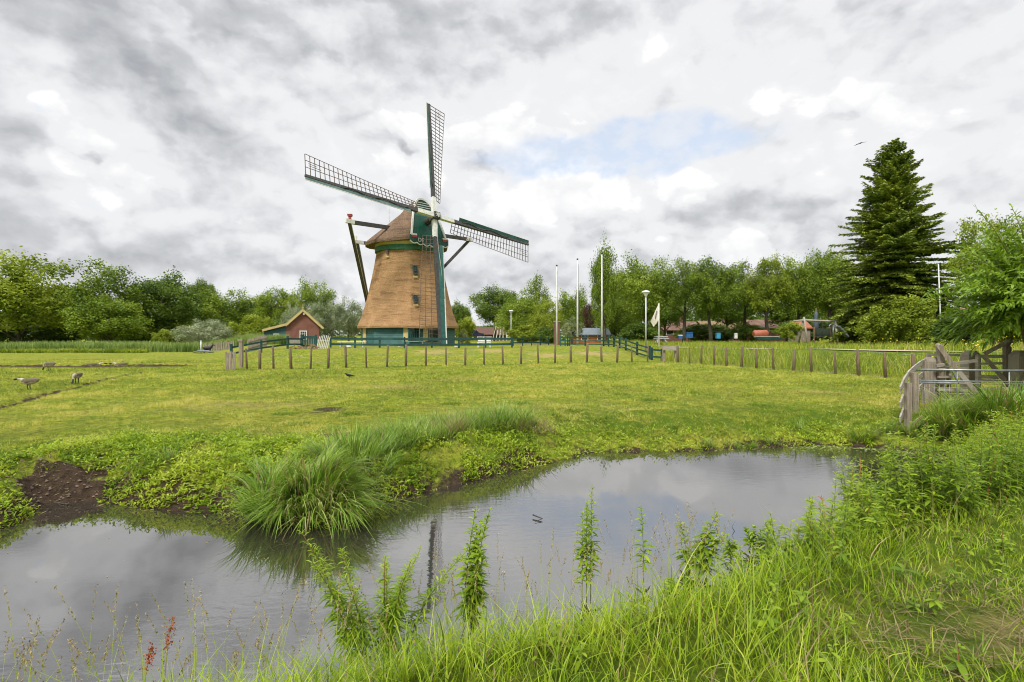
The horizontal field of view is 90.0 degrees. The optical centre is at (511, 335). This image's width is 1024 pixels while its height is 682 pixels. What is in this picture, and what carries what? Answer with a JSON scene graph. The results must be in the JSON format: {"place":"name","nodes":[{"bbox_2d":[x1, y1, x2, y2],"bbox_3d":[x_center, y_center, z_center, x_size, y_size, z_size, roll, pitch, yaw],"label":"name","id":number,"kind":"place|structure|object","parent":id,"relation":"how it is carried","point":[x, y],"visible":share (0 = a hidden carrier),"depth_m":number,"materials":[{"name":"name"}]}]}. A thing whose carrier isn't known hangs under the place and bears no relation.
{"place":"outdoors","nodes":[
{"label":"outdoors","id":0,"kind":"place"},
{"bbox_2d":[2,500,735,681],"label":"seeding grass","id":1,"kind":"structure","parent":0,"point":[205,639],"depth_m":3.13,"materials":[{"name":"plant"}]},
{"bbox_2d":[0,444,947,681],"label":"pond water","id":2,"kind":"structure","parent":0,"point":[86,548],"depth_m":5.16,"materials":[{"name":"grey liquid"}]},
{"bbox_2d":[298,529,466,673],"bbox_3d":[-0.826,1.735,3.342,1.109,0.990,0.492,0,0,0],"label":"tall leafy herb","id":3,"kind":"object","parent":2,"relation":"on","point":[395,602],"visible":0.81,"depth_m":3.28,"materials":[{"name":"green plant"}]},
{"bbox_2d":[450,506,493,639],"bbox_3d":[-0.276,1.718,3.714,0.338,1.024,0.346,0,0,0],"label":"tall leafy herb","id":4,"kind":"object","parent":2,"relation":"on","point":[476,552],"visible":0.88,"depth_m":3.68,"materials":[{"name":"green plant"}]},
{"bbox_2d":[0,335,1023,681],"bbox_3d":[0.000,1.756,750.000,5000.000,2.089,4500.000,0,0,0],"label":"meadow ground","id":5,"kind":"structure","parent":0,"point":[64,483],"depth_m":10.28,"materials":[{"name":"green plant"}]},
{"bbox_2d":[0,326,39,343],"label":"dark bush","id":6,"kind":"object","parent":5,"relation":"on","point":[4,337],"visible":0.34,"depth_m":67.21,"materials":[{"name":"green plant"}]},
{"bbox_2d":[0,246,96,342],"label":"leafy tree","id":7,"kind":"object","parent":5,"relation":"on","point":[15,292],"visible":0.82,"depth_m":62.39,"materials":[{"name":"green plant"}]},
{"bbox_2d":[22,324,91,342],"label":"dark bush","id":8,"kind":"object","parent":5,"relation":"on","point":[48,335],"visible":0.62,"depth_m":68.41,"materials":[{"name":"green plant"}]},
{"bbox_2d":[0,347,149,352],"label":"edge nettles","id":9,"kind":"object","parent":5,"relation":"on","point":[66,350],"visible":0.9,"depth_m":49.32,"materials":[{"name":"green plant"}]},
{"bbox_2d":[55,292,156,342],"bbox_3d":[-48.527,-1.661,62.111,9.410,7.136,10.095,0,0,0],"label":"leafy tree","id":10,"kind":"object","parent":5,"relation":"on","point":[121,321],"visible":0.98,"depth_m":60.67,"materials":[{"name":"green plant"}]},
{"bbox_2d":[43,256,170,342],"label":"leafy tree","id":11,"kind":"object","parent":5,"relation":"on","point":[78,296],"visible":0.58,"depth_m":65.69,"materials":[{"name":"green plant"}]},
{"bbox_2d":[2,444,230,520],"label":"mud clods","id":12,"kind":"object","parent":5,"relation":"on","point":[68,494],"visible":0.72,"depth_m":6.90,"materials":[{"name":"brown soil"}]},
{"bbox_2d":[0,333,289,351],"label":"reeds","id":13,"kind":"object","parent":5,"relation":"on","point":[170,347],"visible":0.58,"depth_m":52.22,"materials":[{"name":"green plant"}]},
{"bbox_2d":[149,440,184,466],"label":"grass tuft","id":14,"kind":"object","parent":5,"relation":"on","point":[170,455],"visible":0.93,"depth_m":7.17,"materials":[{"name":"plant"}]},
{"bbox_2d":[130,265,208,332],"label":"leafy tree","id":15,"kind":"object","parent":5,"relation":"on","point":[179,293],"visible":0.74,"depth_m":72.41,"materials":[{"name":"green plant"}]},
{"bbox_2d":[144,321,194,342],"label":"leafy bush","id":16,"kind":"object","parent":5,"relation":"on","point":[149,336],"visible":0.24,"depth_m":70.93,"materials":[{"name":"green plant"}]},
{"bbox_2d":[184,277,216,295],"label":"leafy tree","id":17,"kind":"object","parent":5,"relation":"on","point":[205,284],"visible":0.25,"depth_m":95.64,"materials":[{"name":"green plant"}]},
{"bbox_2d":[168,318,236,342],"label":"grey willow bush","id":18,"kind":"object","parent":5,"relation":"on","point":[217,333],"visible":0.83,"depth_m":57.17,"materials":[{"name":"plant"}]},
{"bbox_2d":[177,281,256,337],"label":"leafy tree","id":19,"kind":"object","parent":5,"relation":"on","point":[229,310],"visible":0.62,"depth_m":80.83,"materials":[{"name":"green plant"}]},
{"bbox_2d":[227,313,271,336],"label":"leafy bush","id":20,"kind":"object","parent":5,"relation":"on","point":[257,325],"visible":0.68,"depth_m":73.28,"materials":[{"name":"green plant"}]},
{"bbox_2d":[200,446,316,525],"bbox_3d":[-3.038,1.809,6.219,1.747,0.830,1.713,0,0,0],"label":"drooping sedge tussock","id":21,"kind":"object","parent":5,"relation":"on","point":[269,477],"visible":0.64,"depth_m":6.18,"materials":[{"name":"green plant"}]},
{"bbox_2d":[230,336,302,355],"bbox_3d":[-16.994,0.899,35.983,0.243,1.698,6.508,0,0,19],"label":"green rail fence","id":22,"kind":"object","parent":5,"relation":"on","point":[287,339],"visible":0.8,"depth_m":35.97,"materials":[{"name":"paint"}]},
{"bbox_2d":[243,285,297,325],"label":"leafy tree","id":23,"kind":"object","parent":5,"relation":"on","point":[273,310],"visible":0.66,"depth_m":82.75,"materials":[{"name":"green plant"}]},
{"bbox_2d":[262,307,323,343],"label":"brick cottage","id":24,"kind":"structure","parent":5,"relation":"on","point":[303,322],"depth_m":57.33,"materials":[{"name":"brick"}]},
{"bbox_2d":[288,275,336,320],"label":"leafy tree","id":25,"kind":"object","parent":5,"relation":"on","point":[307,293],"visible":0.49,"depth_m":89.11,"materials":[{"name":"green plant"}]},
{"bbox_2d":[207,436,426,548],"bbox_3d":[-2.083,1.735,5.885,1.831,1.092,2.129,0,0,24],"label":"drooping sedge tussock","id":26,"kind":"object","parent":5,"relation":"on","point":[323,484],"visible":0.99,"depth_m":5.97,"materials":[{"name":"green plant"}]},
{"bbox_2d":[307,299,341,341],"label":"silver willow","id":27,"kind":"object","parent":5,"relation":"on","point":[325,324],"visible":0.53,"depth_m":70.46,"materials":[{"name":"green plant"}]},
{"bbox_2d":[128,595,556,681],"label":"edge grass","id":28,"kind":"structure","parent":5,"relation":"on","point":[308,673],"depth_m":3.03,"materials":[{"name":"plant"}]},
{"bbox_2d":[330,295,363,340],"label":"silver willow","id":29,"kind":"object","parent":5,"relation":"on","point":[340,316],"visible":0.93,"depth_m":68.18,"materials":[{"name":"green plant"}]},
{"bbox_2d":[293,419,414,484],"bbox_3d":[-2.176,1.601,7.246,2.008,0.952,1.784,0,0,-36],"label":"drooping sedge tussock","id":30,"kind":"object","parent":5,"relation":"on","point":[360,444],"visible":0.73,"depth_m":7.19,"materials":[{"name":"green plant"}]},
{"bbox_2d":[26,352,768,432],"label":"meadow weed patches","id":31,"kind":"object","parent":5,"relation":"on","point":[583,409],"visible":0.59,"depth_m":11.53,"materials":[{"name":"green plant"}]},
{"bbox_2d":[304,102,528,343],"bbox_3d":[-7.147,-10.732,47.238,18.003,24.023,16.593,0,0,0],"label":"windmill","id":32,"kind":"object","parent":5,"relation":"on","point":[406,296],"visible":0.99,"depth_m":47.22,"materials":[{"name":"wood"}]},
{"bbox_2d":[330,337,512,347],"bbox_3d":[-7.160,0.686,40.377,14.483,1.172,0.871,0,0,-2],"label":"green rail fence","id":33,"kind":"object","parent":5,"relation":"on","point":[459,344],"visible":0.82,"depth_m":40.27,"materials":[{"name":"paint"}]},
{"bbox_2d":[336,400,548,453],"bbox_3d":[-1.036,1.548,9.225,1.895,0.699,4.370,0,0,44],"label":"bank grass fringe","id":34,"kind":"object","parent":5,"relation":"on","point":[418,427],"visible":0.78,"depth_m":8.92,"materials":[{"name":"plant"}]},
{"bbox_2d":[245,343,648,368],"bbox_3d":[-2.300,1.274,30.007,23.958,1.524,0.224,0,0,-19],"label":"post and wire fence","id":35,"kind":"object","parent":5,"relation":"on","point":[387,360],"visible":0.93,"depth_m":29.05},
{"bbox_2d":[0,416,897,529],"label":"bank herbs","id":36,"kind":"object","parent":5,"relation":"on","point":[223,436],"visible":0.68,"depth_m":7.54,"materials":[{"name":"green plant"}]},
{"bbox_2d":[0,406,899,529],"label":"weeds","id":37,"kind":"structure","parent":5,"relation":"on","point":[568,415],"depth_m":9.96,"materials":[{"name":"plant"}]},
{"bbox_2d":[421,408,480,437],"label":"dry stalk clump","id":38,"kind":"object","parent":5,"relation":"on","point":[462,429],"visible":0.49,"depth_m":8.71,"materials":[{"name":"plant"}]},
{"bbox_2d":[451,298,471,336],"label":"leafy tree","id":39,"kind":"object","parent":5,"relation":"on","point":[459,312],"visible":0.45,"depth_m":77.06,"materials":[{"name":"green plant"}]},
{"bbox_2d":[455,315,477,342],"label":"leafy bush","id":40,"kind":"object","parent":5,"relation":"on","point":[468,324],"visible":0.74,"depth_m":61.27,"materials":[{"name":"green plant"}]},
{"bbox_2d":[474,327,507,340],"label":"barn","id":41,"kind":"structure","parent":5,"relation":"on","point":[488,332],"depth_m":96.47,"materials":[{"name":"brick"}]},
{"bbox_2d":[0,310,984,342],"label":"distant wood","id":42,"kind":"object","parent":5,"relation":"on","point":[691,317],"visible":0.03,"depth_m":101.77,"materials":[{"name":"green plant"}]},
{"bbox_2d":[467,284,521,340],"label":"leafy tree","id":43,"kind":"object","parent":5,"relation":"on","point":[488,312],"visible":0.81,"depth_m":84.74,"materials":[{"name":"green plant"}]},
{"bbox_2d":[492,294,537,340],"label":"leafy tree","id":44,"kind":"object","parent":5,"relation":"on","point":[517,317],"visible":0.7,"depth_m":70.84,"materials":[{"name":"green plant"}]},
{"bbox_2d":[506,323,542,341],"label":"leafy bush","id":45,"kind":"object","parent":5,"relation":"on","point":[529,331],"visible":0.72,"depth_m":63.25,"materials":[{"name":"green plant"}]},
{"bbox_2d":[36,435,1023,681],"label":"bank grass","id":46,"kind":"structure","parent":5,"relation":"on","point":[685,603],"depth_m":2.90,"materials":[{"name":"plant"}]},
{"bbox_2d":[510,411,559,435],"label":"dry stalk clump","id":47,"kind":"object","parent":5,"relation":"on","point":[540,427],"visible":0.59,"depth_m":9.82,"materials":[{"name":"plant"}]},
{"bbox_2d":[518,270,553,316],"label":"leafy tree","id":48,"kind":"object","parent":5,"relation":"on","point":[537,293],"visible":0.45,"depth_m":95.62,"materials":[{"name":"green plant"}]},
{"bbox_2d":[525,299,563,336],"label":"leafy tree","id":49,"kind":"object","parent":5,"relation":"on","point":[538,319],"visible":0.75,"depth_m":65.30,"materials":[{"name":"green plant"}]},
{"bbox_2d":[534,327,561,343],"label":"leafy bush","id":50,"kind":"object","parent":5,"relation":"on","point":[544,331],"visible":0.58,"depth_m":59.34,"materials":[{"name":"green plant"}]},
{"bbox_2d":[554,283,588,335],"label":"leafy tree","id":51,"kind":"object","parent":5,"relation":"on","point":[569,308],"visible":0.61,"depth_m":86.64,"materials":[{"name":"green plant"}]},
{"bbox_2d":[561,316,582,342],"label":"pale shrub","id":52,"kind":"object","parent":5,"relation":"on","point":[571,326],"visible":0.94,"depth_m":62.78,"materials":[{"name":"green plant"}]},
{"bbox_2d":[579,302,595,327],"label":"copper beech","id":53,"kind":"object","parent":5,"relation":"on","point":[587,312],"visible":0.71,"depth_m":77.81,"materials":[{"name":"red plant"}]},
{"bbox_2d":[572,486,603,595],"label":"tall leafy herb","id":54,"kind":"object","parent":5,"relation":"on","point":[586,544],"visible":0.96,"depth_m":4.33,"materials":[{"name":"green plant"}]},
{"bbox_2d":[567,328,610,342],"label":"orange shed","id":55,"kind":"structure","parent":5,"relation":"on","point":[591,332],"depth_m":66.00,"materials":[{"name":"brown wood"}]},
{"bbox_2d":[588,227,620,342],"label":"leafy tree","id":56,"kind":"object","parent":5,"relation":"on","point":[609,285],"visible":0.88,"depth_m":61.40,"materials":[{"name":"green plant"}]},
{"bbox_2d":[567,335,650,358],"bbox_3d":[8.597,0.970,42.970,2.445,1.968,13.703,0,0,-19],"label":"green rail fence","id":57,"kind":"object","parent":5,"relation":"on","point":[619,342],"visible":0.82,"depth_m":43.68,"materials":[{"name":"paint"}]},
{"bbox_2d":[591,293,642,340],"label":"leafy tree","id":58,"kind":"object","parent":5,"relation":"on","point":[615,326],"visible":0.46,"depth_m":68.63,"materials":[{"name":"green plant"}]},
{"bbox_2d":[617,322,662,341],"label":"dark hedge","id":59,"kind":"object","parent":5,"relation":"on","point":[636,331],"visible":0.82,"depth_m":58.80,"materials":[{"name":"green plant"}]},
{"bbox_2d":[632,505,655,573],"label":"tall leafy herb","id":60,"kind":"object","parent":5,"relation":"on","point":[644,550],"visible":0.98,"depth_m":4.67,"materials":[{"name":"green plant"}]},
{"bbox_2d":[614,249,680,327],"bbox_3d":[16.232,-4.697,62.236,8.604,11.829,7.955,0,0,-24],"label":"leafy tree","id":61,"kind":"object","parent":5,"relation":"on","point":[643,279],"visible":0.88,"depth_m":60.83,"materials":[{"name":"green plant"}]},
{"bbox_2d":[631,275,693,341],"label":"leafy tree","id":62,"kind":"object","parent":5,"relation":"on","point":[672,316],"visible":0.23,"depth_m":74.97,"materials":[{"name":"green plant"}]},
{"bbox_2d":[652,317,697,340],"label":"row house","id":63,"kind":"structure","parent":5,"relation":"on","point":[673,329],"depth_m":86.00,"materials":[{"name":"brick"}]},
{"bbox_2d":[658,254,703,342],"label":"leafy tree","id":64,"kind":"object","parent":5,"relation":"on","point":[673,289],"visible":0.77,"depth_m":59.34,"materials":[{"name":"green plant"}]},
{"bbox_2d":[672,511,728,578],"bbox_3d":[1.716,1.920,4.712,0.297,0.621,0.544,0,0,-42],"label":"tall leafy herb","id":65,"kind":"object","parent":5,"relation":"on","point":[706,551],"visible":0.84,"depth_m":4.64,"materials":[{"name":"green plant"}]},
{"bbox_2d":[671,323,739,341],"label":"dark hedge","id":66,"kind":"object","parent":5,"relation":"on","point":[699,329],"visible":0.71,"depth_m":62.33,"materials":[{"name":"green plant"}]},
{"bbox_2d":[681,254,743,342],"bbox_3d":[22.357,-3.902,57.063,6.681,10.239,7.035,0,0,0],"label":"leafy tree","id":67,"kind":"object","parent":5,"relation":"on","point":[705,296],"visible":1,"depth_m":56.04,"materials":[{"name":"green plant"}]},
{"bbox_2d":[693,278,758,341],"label":"leafy tree","id":68,"kind":"object","parent":5,"relation":"on","point":[729,314],"visible":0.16,"depth_m":76.57,"materials":[{"name":"green plant"}]},
{"bbox_2d":[718,533,738,568],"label":"tall leafy herb","id":69,"kind":"object","parent":5,"relation":"on","point":[730,548],"visible":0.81,"depth_m":4.82,"materials":[{"name":"green plant"}]},
{"bbox_2d":[725,324,764,342],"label":"dark hedge","id":70,"kind":"object","parent":5,"relation":"on","point":[750,330],"visible":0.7,"depth_m":59.46,"materials":[{"name":"green plant"}]},
{"bbox_2d":[721,256,772,343],"bbox_3d":[27.026,-4.087,59.946,6.872,10.542,6.216,0,0,0],"label":"leafy tree","id":71,"kind":"object","parent":5,"relation":"on","point":[740,276],"visible":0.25,"depth_m":59.81,"materials":[{"name":"green plant"}]},
{"bbox_2d":[473,471,1023,681],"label":"bank weeds","id":72,"kind":"object","parent":5,"relation":"on","point":[962,669],"visible":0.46,"depth_m":3.22,"materials":[{"name":"green plant"}]},
{"bbox_2d":[739,320,784,340],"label":"row house","id":73,"kind":"structure","parent":5,"relation":"on","point":[761,323],"depth_m":84.72,"materials":[{"name":"brick"}]},
{"bbox_2d":[740,517,786,557],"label":"tall leafy herb","id":74,"kind":"object","parent":5,"relation":"on","point":[752,539],"visible":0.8,"depth_m":5.12,"materials":[{"name":"green plant"}]},
{"bbox_2d":[734,252,797,342],"bbox_3d":[27.408,-3.985,55.320,5.460,10.364,5.933,0,0,0],"label":"leafy tree","id":75,"kind":"object","parent":5,"relation":"on","point":[754,290],"visible":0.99,"depth_m":54.23,"materials":[{"name":"green plant"}]},
{"bbox_2d":[754,270,819,341],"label":"leafy tree","id":76,"kind":"object","parent":5,"relation":"on","point":[777,317],"visible":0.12,"depth_m":75.68,"materials":[{"name":"green plant"}]},
{"bbox_2d":[775,321,804,340],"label":"leafy bush","id":77,"kind":"object","parent":5,"relation":"on","point":[791,330],"visible":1,"depth_m":40.50,"materials":[{"name":"green plant"}]},
{"bbox_2d":[676,345,915,378],"bbox_3d":[13.182,1.272,26.410,0.233,1.467,13.843,0,0,-22],"label":"wire fence","id":78,"kind":"object","parent":5,"relation":"on","point":[858,362],"visible":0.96,"depth_m":24.91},
{"bbox_2d":[771,247,830,319],"bbox_3d":[31.619,-4.246,55.844,6.121,10.917,6.620,0,0,34],"label":"leafy tree","id":79,"kind":"object","parent":5,"relation":"on","point":[797,280],"visible":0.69,"depth_m":54.98,"materials":[{"name":"green plant"}]},
{"bbox_2d":[582,460,1023,657],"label":"dead grass stems","id":80,"kind":"object","parent":5,"relation":"on","point":[874,554],"visible":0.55,"depth_m":3.64,"materials":[{"name":"plant"}]},
{"bbox_2d":[793,317,838,344],"bbox_3d":[25.044,-0.366,42.050,3.951,2.296,1.245,0,0,0],"label":"swing frame","id":81,"kind":"object","parent":5,"relation":"on","point":[803,320],"visible":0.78,"depth_m":41.93,"materials":[{"name":"white wood"}]},
{"bbox_2d":[799,248,858,341],"bbox_3d":[33.470,-4.082,53.957,6.221,10.653,6.102,0,0,-38],"label":"leafy tree","id":82,"kind":"object","parent":5,"relation":"on","point":[828,265],"visible":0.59,"depth_m":53.41,"materials":[{"name":"green plant"}]},
{"bbox_2d":[841,421,886,443],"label":"grass tuft","id":83,"kind":"object","parent":5,"relation":"on","point":[854,435],"visible":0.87,"depth_m":10.29,"materials":[{"name":"plant"}]},
{"bbox_2d":[732,402,1023,578],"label":"willowherb thicket","id":84,"kind":"object","parent":5,"relation":"on","point":[1000,449],"visible":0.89,"depth_m":5.10,"materials":[{"name":"green plant"}]},
{"bbox_2d":[852,315,905,343],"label":"leafy bush","id":85,"kind":"object","parent":5,"relation":"on","point":[867,331],"visible":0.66,"depth_m":37.45,"materials":[{"name":"green plant"}]},
{"bbox_2d":[863,414,909,434],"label":"grass tuft","id":86,"kind":"object","parent":5,"relation":"on","point":[894,430],"visible":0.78,"depth_m":10.46,"materials":[{"name":"plant"}]},
{"bbox_2d":[820,138,969,345],"bbox_3d":[31.579,-7.250,41.807,11.665,17.911,10.242,0,0,0],"label":"spruce tree","id":87,"kind":"object","parent":5,"relation":"on","point":[894,241],"visible":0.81,"depth_m":40.80,"materials":[{"name":"green plant"}]},
{"bbox_2d":[768,560,1023,681],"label":"dead grass litter","id":88,"kind":"object","parent":5,"relation":"on","point":[951,628],"visible":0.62,"depth_m":2.98,"materials":[{"name":"plant"}]},
{"bbox_2d":[864,292,940,344],"bbox_3d":[27.727,-1.129,35.957,4.074,3.843,3.877,0,0,0],"label":"leafy bush","id":89,"kind":"object","parent":5,"relation":"on","point":[915,313],"visible":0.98,"depth_m":35.52,"materials":[{"name":"green plant"}]},
{"bbox_2d":[899,359,929,427],"bbox_3d":[9.519,1.409,12.011,0.195,1.573,4.615,0,0,44],"label":"curved rail fence","id":90,"kind":"object","parent":5,"relation":"on","point":[910,394],"visible":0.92,"depth_m":11.35,"materials":[{"name":"grey wood"}]},
{"bbox_2d":[892,422,941,440],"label":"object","id":91,"kind":"object","parent":5,"relation":"on","point":[914,434],"visible":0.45,"depth_m":10.09,"materials":[{"name":"green plant"}]},
{"bbox_2d":[924,357,940,401],"bbox_3d":[11.132,1.321,13.600,0.300,1.500,0.255,0,0,0],"label":"gatepost","id":92,"kind":"object","parent":5,"relation":"on","point":[933,362],"visible":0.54,"depth_m":13.47,"materials":[{"name":"grey wood"}]},
{"bbox_2d":[926,343,977,398],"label":"wooden field gate","id":93,"kind":"structure","parent":92,"relation":"attached to","point":[941,354],"depth_m":13.28,"materials":[{"name":"grey wood"}]},
{"bbox_2d":[926,314,984,345],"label":"laurel bush","id":94,"kind":"object","parent":5,"relation":"on","point":[943,323],"visible":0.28,"depth_m":30.98,"materials":[{"name":"green plant"}]},
{"bbox_2d":[905,386,1021,442],"bbox_3d":[8.522,1.464,9.831,2.467,1.198,1.856,0,0,0],"label":"grass clump","id":95,"kind":"object","parent":5,"relation":"on","point":[940,416],"visible":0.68,"depth_m":9.79,"materials":[{"name":"green plant"}]},
{"bbox_2d":[915,369,1023,406],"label":"steel field gate","id":96,"kind":"structure","parent":5,"relation":"on","point":[949,382],"depth_m":12.04,"materials":[{"name":"metal"}]},
{"bbox_2d":[915,372,1023,433],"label":"tall grass","id":97,"kind":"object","parent":5,"relation":"on","point":[1007,400],"visible":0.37,"depth_m":10.00,"materials":[{"name":"green plant"}]},
{"bbox_2d":[960,350,980,397],"bbox_3d":[12.719,1.221,14.200,0.330,1.600,0.280,0,0,0],"label":"gatepost","id":98,"kind":"object","parent":5,"relation":"on","point":[965,355],"visible":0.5,"depth_m":14.08,"materials":[{"name":"grey wood"}]},
{"bbox_2d":[920,203,1023,355],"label":"pollard willow","id":99,"kind":"object","parent":5,"relation":"on","point":[1000,306],"visible":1,"depth_m":12.89,"materials":[{"name":"green plant"}]},
{"bbox_2d":[942,208,1023,347],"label":"leafy tree","id":100,"kind":"object","parent":5,"relation":"on","point":[954,264],"visible":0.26,"depth_m":27.28,"materials":[{"name":"green plant"}]},
{"bbox_2d":[958,377,1023,432],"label":"leafy weed","id":101,"kind":"object","parent":5,"relation":"on","point":[1013,412],"visible":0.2,"depth_m":9.60,"materials":[{"name":"green plant"}]},
{"bbox_2d":[966,323,1022,348],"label":"leafy bush","id":102,"kind":"object","parent":5,"relation":"on","point":[1010,334],"visible":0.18,"depth_m":27.29,"materials":[{"name":"green plant"}]},
{"bbox_2d":[1008,350,1023,393],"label":"gatepost","id":103,"kind":"object","parent":5,"relation":"on","point":[1015,359],"visible":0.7,"depth_m":13.12,"materials":[{"name":"grey wood"}]},
{"bbox_2d":[975,338,1012,386],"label":"wooden field gate","id":104,"kind":"structure","parent":103,"relation":"attached to","point":[1006,350],"depth_m":13.62,"materials":[{"name":"grey wood"}]},
{"bbox_2d":[0,0,1023,334],"label":"sky","id":105,"kind":"structure","parent":0,"point":[150,137],"materials":[{"name":"white"}]},
{"bbox_2d":[605,339,1023,384],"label":"dike long grass","id":106,"kind":"structure","parent":0,"point":[778,345],"depth_m":29.82,"materials":[{"name":"plant"}]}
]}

